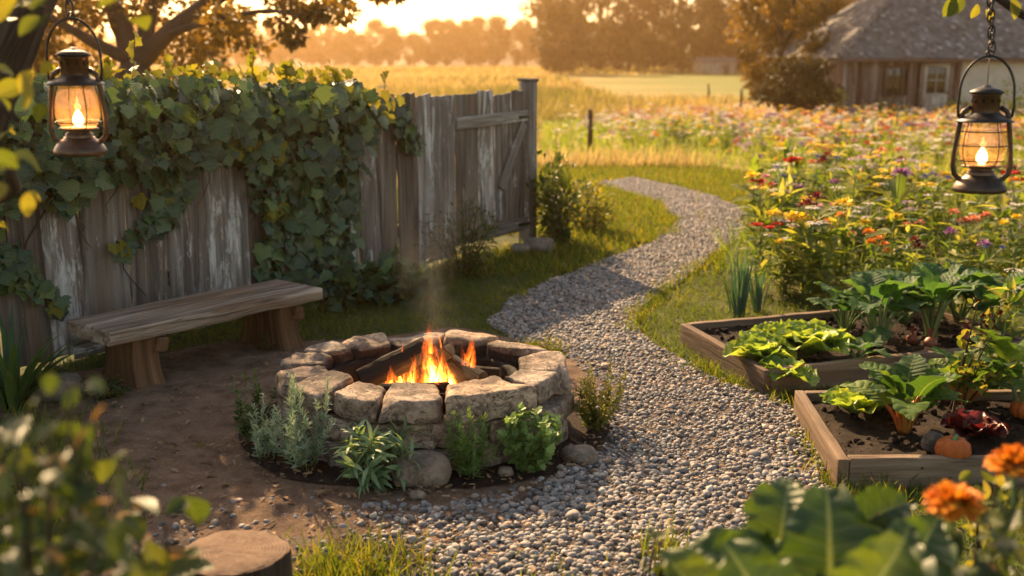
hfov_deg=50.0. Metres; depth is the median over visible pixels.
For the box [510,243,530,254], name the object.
stone
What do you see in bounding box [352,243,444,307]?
ivy groundcover
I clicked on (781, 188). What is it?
yarrow
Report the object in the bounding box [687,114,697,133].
yarrow
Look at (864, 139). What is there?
lavender
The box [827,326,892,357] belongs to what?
lettuce
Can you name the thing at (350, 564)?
edge grass
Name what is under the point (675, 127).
sunflower
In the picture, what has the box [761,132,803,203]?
yarrow
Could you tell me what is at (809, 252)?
daisy
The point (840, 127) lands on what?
yarrow
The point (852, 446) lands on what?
raised bed
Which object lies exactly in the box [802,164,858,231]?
yarrow
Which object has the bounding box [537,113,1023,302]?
wildflower grass
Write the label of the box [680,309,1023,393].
raised bed
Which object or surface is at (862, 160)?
scabious
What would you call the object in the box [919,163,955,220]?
marigold
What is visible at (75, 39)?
woodland tree
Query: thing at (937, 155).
lavender
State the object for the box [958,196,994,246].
yarrow
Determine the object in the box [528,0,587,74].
woodland tree
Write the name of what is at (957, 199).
marigold
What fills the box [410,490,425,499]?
stone
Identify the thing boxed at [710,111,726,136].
scabious
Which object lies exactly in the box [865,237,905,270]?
marigold
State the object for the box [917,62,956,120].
door
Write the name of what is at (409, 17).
sky
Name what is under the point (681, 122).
yarrow
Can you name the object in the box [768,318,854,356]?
lettuce
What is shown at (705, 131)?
yarrow
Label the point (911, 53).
barn
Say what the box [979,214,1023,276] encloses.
marigold
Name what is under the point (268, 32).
woodland tree
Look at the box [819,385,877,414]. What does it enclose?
lettuce
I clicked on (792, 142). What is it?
lavender
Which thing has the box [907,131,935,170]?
yarrow
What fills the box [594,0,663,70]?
woodland tree
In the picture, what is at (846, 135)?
sunflower
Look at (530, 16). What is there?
woodland tree
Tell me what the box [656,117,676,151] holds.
yarrow
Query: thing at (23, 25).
orchard tree
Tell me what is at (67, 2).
chain
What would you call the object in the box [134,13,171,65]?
woodland tree
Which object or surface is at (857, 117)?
scabious
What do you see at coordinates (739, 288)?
leek clump
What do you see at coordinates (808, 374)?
lettuce
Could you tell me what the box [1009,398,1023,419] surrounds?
pumpkin
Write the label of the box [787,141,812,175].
scabious
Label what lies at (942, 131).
sunflower
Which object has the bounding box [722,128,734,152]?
cornflower
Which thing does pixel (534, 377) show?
fire pit
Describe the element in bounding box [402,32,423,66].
woodland tree
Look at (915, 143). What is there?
daisy
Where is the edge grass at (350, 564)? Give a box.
[0,188,992,575]
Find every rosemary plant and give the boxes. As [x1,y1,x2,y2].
[246,393,282,460]
[261,369,336,470]
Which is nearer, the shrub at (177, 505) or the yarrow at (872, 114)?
the shrub at (177, 505)
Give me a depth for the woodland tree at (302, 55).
243.69 m
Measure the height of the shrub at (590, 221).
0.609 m
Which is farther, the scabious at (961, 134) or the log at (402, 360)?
the scabious at (961, 134)
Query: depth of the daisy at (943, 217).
9.50 m
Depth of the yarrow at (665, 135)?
20.06 m
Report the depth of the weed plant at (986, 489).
2.80 m
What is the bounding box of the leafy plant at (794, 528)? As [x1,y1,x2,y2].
[660,477,956,575]
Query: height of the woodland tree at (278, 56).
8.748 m
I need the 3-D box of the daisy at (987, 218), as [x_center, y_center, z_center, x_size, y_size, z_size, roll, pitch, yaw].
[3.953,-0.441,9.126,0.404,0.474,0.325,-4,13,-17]
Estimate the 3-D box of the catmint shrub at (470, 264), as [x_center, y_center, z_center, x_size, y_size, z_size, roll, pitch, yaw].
[-0.419,-0.434,8.609,0.795,0.748,0.713,0,12,0]
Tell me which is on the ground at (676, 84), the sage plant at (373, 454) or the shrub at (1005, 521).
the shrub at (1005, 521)
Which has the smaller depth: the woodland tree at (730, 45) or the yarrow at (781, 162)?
the yarrow at (781, 162)
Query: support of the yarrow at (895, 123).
on the ground at (676, 84)
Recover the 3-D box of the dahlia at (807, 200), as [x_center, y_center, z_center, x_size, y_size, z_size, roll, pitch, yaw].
[2.173,-0.317,7.857,0.409,0.774,0.470,-1,12,-7]
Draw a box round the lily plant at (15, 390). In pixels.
[0,309,82,412]
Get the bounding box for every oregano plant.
[542,327,565,353]
[571,354,626,431]
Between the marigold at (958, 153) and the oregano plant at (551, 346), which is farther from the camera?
the marigold at (958, 153)
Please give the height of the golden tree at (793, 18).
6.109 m
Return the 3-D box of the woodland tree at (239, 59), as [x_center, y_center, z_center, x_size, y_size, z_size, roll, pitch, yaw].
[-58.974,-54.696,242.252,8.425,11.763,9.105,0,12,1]
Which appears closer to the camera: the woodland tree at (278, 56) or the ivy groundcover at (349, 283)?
the ivy groundcover at (349, 283)
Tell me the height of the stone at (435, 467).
0.163 m
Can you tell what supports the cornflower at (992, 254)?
on the ground at (676, 84)
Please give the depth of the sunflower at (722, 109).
27.84 m
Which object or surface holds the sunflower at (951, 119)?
on the ground at (676, 84)
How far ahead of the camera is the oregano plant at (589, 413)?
5.06 m
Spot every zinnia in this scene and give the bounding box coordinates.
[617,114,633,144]
[740,173,771,234]
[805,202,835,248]
[846,129,865,167]
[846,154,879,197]
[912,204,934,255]
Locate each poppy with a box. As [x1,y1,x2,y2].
[727,115,740,139]
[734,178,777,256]
[740,221,774,294]
[766,113,781,136]
[770,219,799,286]
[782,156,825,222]
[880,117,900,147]
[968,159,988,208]
[988,125,1006,164]
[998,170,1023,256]
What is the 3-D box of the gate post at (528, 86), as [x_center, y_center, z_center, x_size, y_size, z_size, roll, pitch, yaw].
[0.144,-1.129,9.946,0.144,1.522,0.144,8,15,34]
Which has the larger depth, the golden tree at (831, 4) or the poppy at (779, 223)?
the golden tree at (831, 4)
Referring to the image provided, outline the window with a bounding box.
[882,66,906,96]
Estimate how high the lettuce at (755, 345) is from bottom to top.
0.161 m
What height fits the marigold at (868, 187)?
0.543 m
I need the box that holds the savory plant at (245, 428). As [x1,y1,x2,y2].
[229,367,279,444]
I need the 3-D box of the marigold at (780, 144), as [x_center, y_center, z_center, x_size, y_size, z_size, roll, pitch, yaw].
[2.988,-1.151,11.646,0.598,0.792,0.583,9,15,35]
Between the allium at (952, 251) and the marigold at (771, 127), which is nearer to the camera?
the allium at (952, 251)
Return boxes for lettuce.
[722,328,796,361]
[751,321,779,331]
[758,354,819,386]
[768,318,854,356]
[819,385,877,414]
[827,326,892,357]
[847,387,912,410]
[940,408,1010,437]
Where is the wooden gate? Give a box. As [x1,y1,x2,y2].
[454,90,529,245]
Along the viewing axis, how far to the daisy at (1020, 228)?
8.48 m
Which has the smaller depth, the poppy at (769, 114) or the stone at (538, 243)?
the stone at (538, 243)
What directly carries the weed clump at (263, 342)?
on the dirt yard at (252, 486)
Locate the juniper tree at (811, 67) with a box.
[748,51,848,124]
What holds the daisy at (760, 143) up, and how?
on the ground at (676, 84)
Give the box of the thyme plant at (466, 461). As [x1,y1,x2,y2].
[443,406,500,478]
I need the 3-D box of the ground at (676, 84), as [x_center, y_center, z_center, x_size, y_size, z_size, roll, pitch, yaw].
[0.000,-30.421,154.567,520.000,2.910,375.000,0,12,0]
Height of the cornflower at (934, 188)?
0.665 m
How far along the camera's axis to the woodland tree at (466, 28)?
236.78 m
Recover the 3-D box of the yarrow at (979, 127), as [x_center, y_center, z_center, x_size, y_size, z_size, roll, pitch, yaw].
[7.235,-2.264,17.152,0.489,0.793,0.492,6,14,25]
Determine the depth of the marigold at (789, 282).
7.87 m
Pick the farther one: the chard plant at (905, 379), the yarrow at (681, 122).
the yarrow at (681, 122)
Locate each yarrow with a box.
[633,114,648,143]
[651,114,678,152]
[656,113,669,136]
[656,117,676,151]
[677,111,691,140]
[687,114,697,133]
[699,122,714,150]
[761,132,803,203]
[761,163,815,232]
[761,168,815,254]
[764,147,807,222]
[770,136,827,205]
[794,117,814,149]
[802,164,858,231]
[803,161,832,199]
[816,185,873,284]
[825,114,853,152]
[837,142,887,203]
[855,163,876,210]
[858,104,878,130]
[863,117,884,153]
[875,102,886,129]
[878,182,914,240]
[884,114,904,145]
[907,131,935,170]
[908,152,942,208]
[910,110,923,132]
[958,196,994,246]
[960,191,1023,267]
[966,123,992,160]
[974,268,1023,367]
[987,145,1023,217]
[996,181,1023,238]
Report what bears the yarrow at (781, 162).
on the ground at (676, 84)
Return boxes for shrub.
[0,373,145,575]
[0,416,202,575]
[85,459,215,575]
[412,183,507,281]
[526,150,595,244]
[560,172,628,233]
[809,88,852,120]
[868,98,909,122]
[869,471,1023,575]
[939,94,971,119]
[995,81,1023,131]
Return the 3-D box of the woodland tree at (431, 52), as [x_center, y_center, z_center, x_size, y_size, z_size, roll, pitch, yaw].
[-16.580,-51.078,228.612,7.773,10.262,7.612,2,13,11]
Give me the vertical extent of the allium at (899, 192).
0.966 m
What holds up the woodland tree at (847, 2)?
on the ground at (676, 84)
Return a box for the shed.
[692,57,737,74]
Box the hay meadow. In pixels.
[76,64,766,169]
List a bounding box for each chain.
[65,0,73,16]
[986,0,995,54]
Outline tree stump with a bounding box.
[185,530,292,575]
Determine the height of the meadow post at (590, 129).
0.854 m
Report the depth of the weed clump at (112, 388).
5.56 m
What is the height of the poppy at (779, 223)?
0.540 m
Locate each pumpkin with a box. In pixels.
[934,434,971,458]
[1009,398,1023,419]
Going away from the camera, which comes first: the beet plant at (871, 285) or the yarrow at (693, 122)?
the beet plant at (871, 285)
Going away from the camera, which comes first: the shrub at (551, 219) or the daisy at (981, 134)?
the shrub at (551, 219)
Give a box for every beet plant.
[806,281,898,332]
[828,271,937,346]
[844,268,956,324]
[875,262,988,337]
[917,259,1005,320]
[952,267,1023,329]
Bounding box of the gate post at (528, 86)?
[517,78,538,242]
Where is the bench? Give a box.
[67,279,322,388]
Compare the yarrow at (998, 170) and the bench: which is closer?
the bench
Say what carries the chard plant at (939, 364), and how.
on the raised bed at (852, 446)
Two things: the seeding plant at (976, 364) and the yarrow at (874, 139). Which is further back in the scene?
the yarrow at (874, 139)
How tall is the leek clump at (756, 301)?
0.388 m
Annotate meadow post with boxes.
[587,110,592,149]
[739,89,742,106]
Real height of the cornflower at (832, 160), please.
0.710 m
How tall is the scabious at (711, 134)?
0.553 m
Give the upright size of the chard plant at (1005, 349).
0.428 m
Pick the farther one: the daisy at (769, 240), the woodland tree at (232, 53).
the woodland tree at (232, 53)
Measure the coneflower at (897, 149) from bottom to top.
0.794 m
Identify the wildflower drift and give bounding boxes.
[553,99,1023,160]
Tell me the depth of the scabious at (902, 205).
9.04 m
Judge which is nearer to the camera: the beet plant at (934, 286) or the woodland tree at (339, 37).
the beet plant at (934, 286)
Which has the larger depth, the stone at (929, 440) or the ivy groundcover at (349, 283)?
the ivy groundcover at (349, 283)
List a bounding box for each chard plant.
[839,354,969,434]
[925,346,1018,406]
[970,327,1023,402]
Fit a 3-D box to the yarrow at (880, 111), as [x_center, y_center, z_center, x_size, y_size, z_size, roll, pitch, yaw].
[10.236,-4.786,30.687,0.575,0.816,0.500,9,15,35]
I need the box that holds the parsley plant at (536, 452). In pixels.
[496,402,562,472]
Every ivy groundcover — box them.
[300,256,381,315]
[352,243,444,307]
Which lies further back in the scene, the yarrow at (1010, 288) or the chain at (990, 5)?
the yarrow at (1010, 288)
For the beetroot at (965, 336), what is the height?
0.120 m
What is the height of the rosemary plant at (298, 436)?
0.434 m
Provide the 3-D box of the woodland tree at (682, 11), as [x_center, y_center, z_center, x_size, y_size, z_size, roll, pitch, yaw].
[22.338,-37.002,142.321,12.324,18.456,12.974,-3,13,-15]
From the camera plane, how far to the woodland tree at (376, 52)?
230.32 m
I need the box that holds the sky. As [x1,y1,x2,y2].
[54,0,755,41]
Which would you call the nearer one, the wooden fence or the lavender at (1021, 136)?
the wooden fence
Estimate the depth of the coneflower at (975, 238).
7.96 m
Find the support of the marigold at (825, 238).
on the ground at (676, 84)
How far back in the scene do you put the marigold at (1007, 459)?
2.20 m
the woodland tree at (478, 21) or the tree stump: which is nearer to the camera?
the tree stump
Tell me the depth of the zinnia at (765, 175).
9.80 m
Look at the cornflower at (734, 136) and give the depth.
21.67 m
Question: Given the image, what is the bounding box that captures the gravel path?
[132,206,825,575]
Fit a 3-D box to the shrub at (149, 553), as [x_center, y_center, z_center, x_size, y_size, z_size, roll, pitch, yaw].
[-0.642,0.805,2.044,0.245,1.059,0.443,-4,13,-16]
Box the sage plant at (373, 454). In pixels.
[327,415,421,498]
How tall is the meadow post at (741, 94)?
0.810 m
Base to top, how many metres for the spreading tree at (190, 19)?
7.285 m
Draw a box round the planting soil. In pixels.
[239,400,609,488]
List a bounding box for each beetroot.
[906,326,918,343]
[923,328,937,346]
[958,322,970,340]
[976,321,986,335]
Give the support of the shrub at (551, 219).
on the ground at (676, 84)
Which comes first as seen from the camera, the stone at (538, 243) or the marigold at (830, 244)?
the marigold at (830, 244)
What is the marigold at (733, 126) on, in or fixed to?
on the ground at (676, 84)
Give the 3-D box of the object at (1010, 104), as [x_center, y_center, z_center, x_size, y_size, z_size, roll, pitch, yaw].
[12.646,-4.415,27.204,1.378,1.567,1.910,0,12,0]
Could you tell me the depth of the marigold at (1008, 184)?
9.61 m
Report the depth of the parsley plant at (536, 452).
4.54 m
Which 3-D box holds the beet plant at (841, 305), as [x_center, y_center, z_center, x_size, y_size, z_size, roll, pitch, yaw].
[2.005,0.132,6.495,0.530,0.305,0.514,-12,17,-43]
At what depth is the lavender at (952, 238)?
8.95 m
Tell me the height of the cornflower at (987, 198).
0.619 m
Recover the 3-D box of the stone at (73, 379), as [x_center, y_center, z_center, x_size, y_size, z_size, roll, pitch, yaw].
[-2.329,0.508,5.583,0.301,0.147,0.211,0,12,0]
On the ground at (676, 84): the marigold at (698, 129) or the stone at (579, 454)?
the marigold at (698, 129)
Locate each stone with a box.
[29,373,85,402]
[390,450,451,488]
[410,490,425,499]
[498,466,513,475]
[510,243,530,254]
[524,237,554,253]
[561,444,597,464]
[921,431,943,451]
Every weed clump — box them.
[79,373,130,400]
[257,333,278,350]
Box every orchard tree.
[0,0,151,230]
[942,0,1023,21]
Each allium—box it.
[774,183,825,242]
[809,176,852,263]
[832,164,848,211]
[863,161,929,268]
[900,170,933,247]
[921,227,974,304]
[946,238,1015,319]
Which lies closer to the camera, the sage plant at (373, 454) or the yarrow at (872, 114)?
the sage plant at (373, 454)
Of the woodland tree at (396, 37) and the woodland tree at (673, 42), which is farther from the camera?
the woodland tree at (673, 42)
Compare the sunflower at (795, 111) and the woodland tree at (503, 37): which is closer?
the sunflower at (795, 111)
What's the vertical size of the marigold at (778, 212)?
0.708 m
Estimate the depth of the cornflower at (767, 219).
9.60 m
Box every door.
[723,65,728,74]
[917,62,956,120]
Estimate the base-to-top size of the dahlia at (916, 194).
0.638 m
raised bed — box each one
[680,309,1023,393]
[793,389,1023,488]
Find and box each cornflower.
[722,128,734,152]
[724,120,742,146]
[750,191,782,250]
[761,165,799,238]
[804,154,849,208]
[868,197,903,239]
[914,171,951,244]
[927,125,939,146]
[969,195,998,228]
[972,242,1009,318]
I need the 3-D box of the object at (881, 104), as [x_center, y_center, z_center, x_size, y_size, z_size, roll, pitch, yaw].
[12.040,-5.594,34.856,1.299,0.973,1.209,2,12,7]
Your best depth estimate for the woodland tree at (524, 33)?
238.66 m
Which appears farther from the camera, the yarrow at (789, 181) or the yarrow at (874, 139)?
the yarrow at (874, 139)
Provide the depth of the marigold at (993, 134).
20.50 m
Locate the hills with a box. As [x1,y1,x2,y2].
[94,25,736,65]
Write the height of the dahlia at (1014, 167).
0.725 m
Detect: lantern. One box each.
[45,12,108,156]
[950,50,1015,194]
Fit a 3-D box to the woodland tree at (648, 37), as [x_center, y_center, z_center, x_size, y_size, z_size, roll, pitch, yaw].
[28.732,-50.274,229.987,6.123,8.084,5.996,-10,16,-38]
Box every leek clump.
[720,244,757,317]
[749,259,772,312]
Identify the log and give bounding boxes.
[355,337,432,385]
[380,382,449,393]
[399,342,454,382]
[425,365,501,379]
[435,349,487,382]
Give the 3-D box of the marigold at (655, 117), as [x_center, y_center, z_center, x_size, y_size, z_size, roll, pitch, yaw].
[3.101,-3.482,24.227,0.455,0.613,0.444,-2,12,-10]
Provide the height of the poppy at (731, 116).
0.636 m
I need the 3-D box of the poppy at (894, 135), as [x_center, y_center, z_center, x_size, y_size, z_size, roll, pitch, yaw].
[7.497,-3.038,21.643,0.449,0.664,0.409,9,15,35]
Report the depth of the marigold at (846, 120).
19.75 m
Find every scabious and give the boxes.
[625,110,637,137]
[625,111,637,135]
[702,123,717,148]
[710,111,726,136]
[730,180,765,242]
[769,114,782,150]
[770,129,782,158]
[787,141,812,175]
[812,132,829,163]
[826,119,836,148]
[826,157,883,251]
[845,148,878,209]
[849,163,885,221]
[851,107,864,127]
[851,149,868,169]
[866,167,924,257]
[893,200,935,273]
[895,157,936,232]
[905,149,918,167]
[959,124,977,170]
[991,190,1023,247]
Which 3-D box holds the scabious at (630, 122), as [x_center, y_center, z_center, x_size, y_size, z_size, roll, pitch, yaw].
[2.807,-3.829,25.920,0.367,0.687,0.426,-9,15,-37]
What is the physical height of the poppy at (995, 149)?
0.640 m
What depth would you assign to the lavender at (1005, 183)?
10.98 m
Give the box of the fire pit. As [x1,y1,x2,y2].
[274,330,574,469]
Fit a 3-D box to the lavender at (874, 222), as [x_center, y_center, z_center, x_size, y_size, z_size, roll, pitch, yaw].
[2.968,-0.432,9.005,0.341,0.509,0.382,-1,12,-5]
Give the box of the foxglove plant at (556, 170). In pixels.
[544,131,561,230]
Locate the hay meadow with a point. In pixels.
(586, 98)
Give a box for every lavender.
[781,132,800,164]
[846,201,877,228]
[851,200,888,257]
[857,123,872,147]
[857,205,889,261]
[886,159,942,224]
[927,143,945,170]
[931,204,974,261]
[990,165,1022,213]
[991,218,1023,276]
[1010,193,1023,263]
[1012,125,1023,153]
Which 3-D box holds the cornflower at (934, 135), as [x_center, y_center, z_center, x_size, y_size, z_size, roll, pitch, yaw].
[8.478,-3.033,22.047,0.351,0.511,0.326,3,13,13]
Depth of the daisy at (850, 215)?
9.05 m
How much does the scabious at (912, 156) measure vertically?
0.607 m
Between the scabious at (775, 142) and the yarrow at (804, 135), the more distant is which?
the yarrow at (804, 135)
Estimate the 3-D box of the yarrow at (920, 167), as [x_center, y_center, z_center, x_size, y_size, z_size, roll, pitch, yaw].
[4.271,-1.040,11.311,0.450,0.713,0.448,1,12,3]
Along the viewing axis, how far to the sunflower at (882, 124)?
24.75 m
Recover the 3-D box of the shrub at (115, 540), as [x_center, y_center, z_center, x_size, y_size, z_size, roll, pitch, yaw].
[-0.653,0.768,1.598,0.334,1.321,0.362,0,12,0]
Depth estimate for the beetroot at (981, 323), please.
6.44 m
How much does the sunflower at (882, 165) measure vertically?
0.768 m
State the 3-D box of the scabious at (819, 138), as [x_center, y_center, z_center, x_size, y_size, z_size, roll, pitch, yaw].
[4.912,-2.206,17.483,0.296,0.554,0.343,-6,14,-24]
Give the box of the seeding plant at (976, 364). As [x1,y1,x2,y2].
[943,291,1019,411]
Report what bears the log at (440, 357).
on the embers
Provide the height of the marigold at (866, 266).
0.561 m
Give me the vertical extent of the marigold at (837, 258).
0.585 m
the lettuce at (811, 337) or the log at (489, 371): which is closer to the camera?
the log at (489, 371)
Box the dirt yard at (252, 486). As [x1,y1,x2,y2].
[0,327,612,575]
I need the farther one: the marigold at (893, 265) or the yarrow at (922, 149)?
the yarrow at (922, 149)
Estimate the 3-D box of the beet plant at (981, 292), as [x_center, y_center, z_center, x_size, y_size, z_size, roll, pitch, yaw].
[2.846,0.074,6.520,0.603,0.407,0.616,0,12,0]
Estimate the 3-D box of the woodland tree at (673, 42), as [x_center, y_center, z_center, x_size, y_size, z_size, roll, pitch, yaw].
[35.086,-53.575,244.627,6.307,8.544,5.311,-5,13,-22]
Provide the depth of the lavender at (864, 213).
9.04 m
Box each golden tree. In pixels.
[722,0,846,73]
[734,0,833,115]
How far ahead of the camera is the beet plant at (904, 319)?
6.76 m
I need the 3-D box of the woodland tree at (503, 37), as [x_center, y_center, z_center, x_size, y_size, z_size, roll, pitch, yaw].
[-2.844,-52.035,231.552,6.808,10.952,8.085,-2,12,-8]
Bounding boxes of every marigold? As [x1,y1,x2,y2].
[616,121,634,147]
[646,116,661,143]
[672,119,687,141]
[695,120,715,147]
[730,121,752,148]
[730,170,800,257]
[752,195,822,290]
[763,120,776,135]
[765,227,810,295]
[770,143,820,207]
[776,198,855,297]
[818,211,845,289]
[821,208,859,284]
[828,119,849,155]
[839,228,891,282]
[846,212,906,270]
[849,174,882,226]
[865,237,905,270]
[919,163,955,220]
[922,480,986,533]
[932,174,952,205]
[939,168,972,219]
[947,130,975,170]
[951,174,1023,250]
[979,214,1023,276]
[983,443,1023,575]
[989,127,1006,150]
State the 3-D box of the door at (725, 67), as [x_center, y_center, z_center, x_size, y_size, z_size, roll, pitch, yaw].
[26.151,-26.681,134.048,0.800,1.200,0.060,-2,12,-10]
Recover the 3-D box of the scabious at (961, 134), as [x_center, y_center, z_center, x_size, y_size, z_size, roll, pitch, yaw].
[6.856,-2.148,16.670,0.386,0.745,0.500,-3,13,-15]
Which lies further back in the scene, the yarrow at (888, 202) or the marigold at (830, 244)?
the yarrow at (888, 202)
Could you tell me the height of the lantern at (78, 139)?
0.457 m
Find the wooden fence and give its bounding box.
[0,92,455,366]
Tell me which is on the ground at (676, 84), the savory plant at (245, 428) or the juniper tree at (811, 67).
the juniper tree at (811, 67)
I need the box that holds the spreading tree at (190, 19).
[32,0,405,79]
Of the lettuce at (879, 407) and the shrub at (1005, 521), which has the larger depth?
the lettuce at (879, 407)
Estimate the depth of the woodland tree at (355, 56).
226.92 m
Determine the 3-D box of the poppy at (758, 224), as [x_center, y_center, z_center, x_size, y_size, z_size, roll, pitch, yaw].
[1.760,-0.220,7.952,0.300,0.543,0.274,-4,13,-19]
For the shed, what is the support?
on the ground at (676, 84)
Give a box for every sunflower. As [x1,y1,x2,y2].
[667,115,695,148]
[715,104,730,135]
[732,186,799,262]
[758,136,782,175]
[790,108,805,132]
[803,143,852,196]
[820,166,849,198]
[830,129,863,180]
[855,150,917,220]
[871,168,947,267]
[873,114,888,139]
[911,166,932,204]
[928,120,958,159]
[938,105,960,129]
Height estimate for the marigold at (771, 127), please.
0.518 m
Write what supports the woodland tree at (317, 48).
on the ground at (676, 84)
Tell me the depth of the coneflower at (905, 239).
8.27 m
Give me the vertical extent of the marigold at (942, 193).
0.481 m
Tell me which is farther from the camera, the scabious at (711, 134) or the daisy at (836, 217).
the scabious at (711, 134)
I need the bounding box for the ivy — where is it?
[0,30,426,321]
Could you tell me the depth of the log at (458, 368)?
4.92 m
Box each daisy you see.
[717,129,733,152]
[755,131,771,157]
[757,219,812,295]
[775,206,849,303]
[820,208,860,252]
[826,210,862,260]
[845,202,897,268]
[860,165,888,209]
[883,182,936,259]
[905,130,925,157]
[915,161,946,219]
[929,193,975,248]
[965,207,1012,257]
[978,123,993,145]
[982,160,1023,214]
[1002,203,1023,259]
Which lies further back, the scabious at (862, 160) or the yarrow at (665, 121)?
the yarrow at (665, 121)
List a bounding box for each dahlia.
[792,191,849,296]
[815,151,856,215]
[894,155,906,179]
[901,235,933,296]
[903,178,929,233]
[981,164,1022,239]
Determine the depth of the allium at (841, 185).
11.22 m
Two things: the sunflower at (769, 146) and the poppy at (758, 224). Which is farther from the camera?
the sunflower at (769, 146)
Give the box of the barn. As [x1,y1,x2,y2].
[766,0,1023,120]
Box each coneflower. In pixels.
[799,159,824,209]
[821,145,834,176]
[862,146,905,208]
[893,219,928,272]
[938,211,990,267]
[942,208,990,268]
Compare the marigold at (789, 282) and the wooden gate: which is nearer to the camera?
the marigold at (789, 282)
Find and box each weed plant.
[640,530,667,575]
[908,470,1023,575]
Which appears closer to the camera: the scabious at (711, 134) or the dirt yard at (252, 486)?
the dirt yard at (252, 486)
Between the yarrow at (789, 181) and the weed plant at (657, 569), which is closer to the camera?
the weed plant at (657, 569)
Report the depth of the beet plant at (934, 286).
6.36 m
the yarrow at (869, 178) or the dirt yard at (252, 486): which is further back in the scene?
the yarrow at (869, 178)
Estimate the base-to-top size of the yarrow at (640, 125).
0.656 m
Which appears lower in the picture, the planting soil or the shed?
the planting soil
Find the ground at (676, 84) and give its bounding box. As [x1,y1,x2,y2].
[0,66,1023,575]
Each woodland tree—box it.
[50,26,80,61]
[65,16,109,64]
[105,31,119,63]
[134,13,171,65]
[184,26,208,58]
[207,22,239,64]
[229,18,261,65]
[254,16,284,64]
[270,26,299,65]
[294,28,315,65]
[303,20,339,66]
[332,30,353,65]
[338,27,369,65]
[359,17,395,65]
[380,26,406,66]
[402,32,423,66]
[413,17,450,66]
[433,18,463,66]
[449,19,483,66]
[463,15,493,66]
[482,15,514,65]
[509,17,540,65]
[518,0,610,64]
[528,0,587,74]
[529,0,613,71]
[551,0,648,70]
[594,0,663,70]
[631,0,677,68]
[635,0,733,72]
[636,30,658,65]
[659,30,677,63]
[671,0,724,69]
[696,0,777,70]
[710,0,800,68]
[748,0,854,55]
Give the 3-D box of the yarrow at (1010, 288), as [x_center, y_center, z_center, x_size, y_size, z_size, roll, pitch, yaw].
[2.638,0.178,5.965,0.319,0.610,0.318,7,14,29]
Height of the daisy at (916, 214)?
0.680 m
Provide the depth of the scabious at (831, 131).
20.79 m

